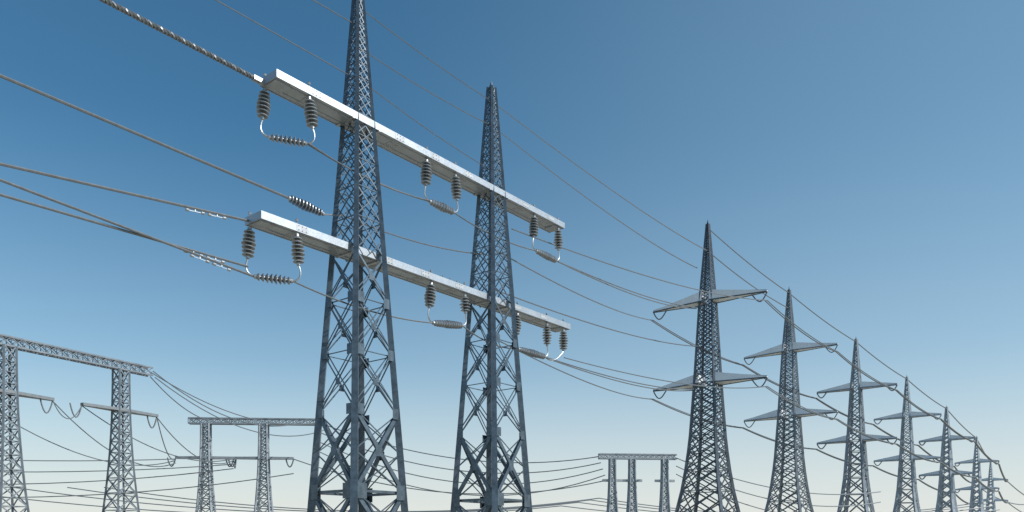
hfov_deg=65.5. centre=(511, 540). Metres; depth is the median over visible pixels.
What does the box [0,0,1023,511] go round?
sky
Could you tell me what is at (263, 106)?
insulator strings
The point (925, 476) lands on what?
tower hangers
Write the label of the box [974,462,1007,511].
tower lattice
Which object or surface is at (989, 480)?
tower arms
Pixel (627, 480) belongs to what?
gantry arms
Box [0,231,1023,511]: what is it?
conductors
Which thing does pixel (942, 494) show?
tower lattice
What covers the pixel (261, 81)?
insulator fittings
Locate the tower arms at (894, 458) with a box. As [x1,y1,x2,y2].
[875,412,941,460]
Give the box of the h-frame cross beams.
[245,69,570,331]
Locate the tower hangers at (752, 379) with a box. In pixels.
[653,292,767,398]
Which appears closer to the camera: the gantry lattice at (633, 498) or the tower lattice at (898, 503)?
the gantry lattice at (633, 498)
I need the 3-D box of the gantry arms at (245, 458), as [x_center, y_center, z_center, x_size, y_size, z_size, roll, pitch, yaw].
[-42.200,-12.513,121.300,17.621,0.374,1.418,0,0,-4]
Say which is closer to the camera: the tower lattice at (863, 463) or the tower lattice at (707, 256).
the tower lattice at (707, 256)
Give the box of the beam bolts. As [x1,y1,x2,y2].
[283,89,551,323]
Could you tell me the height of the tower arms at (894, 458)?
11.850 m
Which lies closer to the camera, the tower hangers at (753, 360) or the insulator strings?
the insulator strings
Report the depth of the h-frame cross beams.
36.96 m
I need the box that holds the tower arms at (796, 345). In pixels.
[744,342,837,420]
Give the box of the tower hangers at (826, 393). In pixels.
[817,385,897,448]
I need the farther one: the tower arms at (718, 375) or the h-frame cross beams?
the tower arms at (718, 375)
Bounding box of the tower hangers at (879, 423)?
[873,415,941,465]
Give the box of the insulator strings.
[241,90,567,358]
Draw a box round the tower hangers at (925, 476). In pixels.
[918,438,975,479]
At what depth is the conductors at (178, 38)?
31.41 m
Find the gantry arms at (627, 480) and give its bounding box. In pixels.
[602,479,674,481]
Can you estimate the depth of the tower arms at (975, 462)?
311.68 m
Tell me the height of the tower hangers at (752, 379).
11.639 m
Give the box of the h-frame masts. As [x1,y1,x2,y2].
[307,0,531,511]
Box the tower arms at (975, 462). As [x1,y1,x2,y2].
[958,459,996,488]
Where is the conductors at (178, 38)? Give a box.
[0,0,767,399]
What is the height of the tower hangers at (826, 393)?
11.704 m
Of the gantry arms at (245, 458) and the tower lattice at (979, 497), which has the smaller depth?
the gantry arms at (245, 458)
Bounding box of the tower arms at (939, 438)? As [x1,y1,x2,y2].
[923,435,972,474]
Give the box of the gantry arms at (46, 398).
[0,388,157,416]
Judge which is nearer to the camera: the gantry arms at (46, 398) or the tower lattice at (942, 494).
the gantry arms at (46, 398)
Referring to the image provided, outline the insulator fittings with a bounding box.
[183,73,564,360]
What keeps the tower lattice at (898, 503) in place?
on the plain
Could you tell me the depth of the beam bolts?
38.23 m
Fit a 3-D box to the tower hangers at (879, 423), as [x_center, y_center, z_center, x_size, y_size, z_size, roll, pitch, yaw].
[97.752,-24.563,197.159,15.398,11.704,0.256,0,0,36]
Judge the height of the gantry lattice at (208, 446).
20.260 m
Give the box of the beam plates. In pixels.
[249,79,566,331]
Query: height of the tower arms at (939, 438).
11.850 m
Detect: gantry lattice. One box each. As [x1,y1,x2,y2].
[188,417,314,511]
[598,453,676,511]
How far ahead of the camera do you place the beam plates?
37.18 m
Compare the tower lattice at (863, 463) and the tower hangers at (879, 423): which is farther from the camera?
the tower hangers at (879, 423)
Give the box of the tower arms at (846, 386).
[819,381,896,442]
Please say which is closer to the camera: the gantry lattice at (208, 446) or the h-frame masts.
the h-frame masts
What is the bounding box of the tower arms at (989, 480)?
[977,478,1003,500]
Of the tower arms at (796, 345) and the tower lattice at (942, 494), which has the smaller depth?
the tower arms at (796, 345)
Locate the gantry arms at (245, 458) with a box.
[175,456,293,459]
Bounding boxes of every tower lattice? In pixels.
[653,220,767,511]
[744,288,837,511]
[817,338,897,511]
[874,376,941,511]
[919,405,975,511]
[954,436,998,511]
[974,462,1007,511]
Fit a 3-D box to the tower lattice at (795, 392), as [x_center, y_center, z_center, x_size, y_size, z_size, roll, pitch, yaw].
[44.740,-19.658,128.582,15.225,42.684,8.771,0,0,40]
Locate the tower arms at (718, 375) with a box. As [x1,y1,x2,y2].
[654,289,766,390]
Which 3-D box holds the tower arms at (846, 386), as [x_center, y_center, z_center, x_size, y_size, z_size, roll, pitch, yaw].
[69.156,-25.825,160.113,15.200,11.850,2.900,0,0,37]
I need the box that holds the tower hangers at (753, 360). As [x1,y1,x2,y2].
[744,345,837,427]

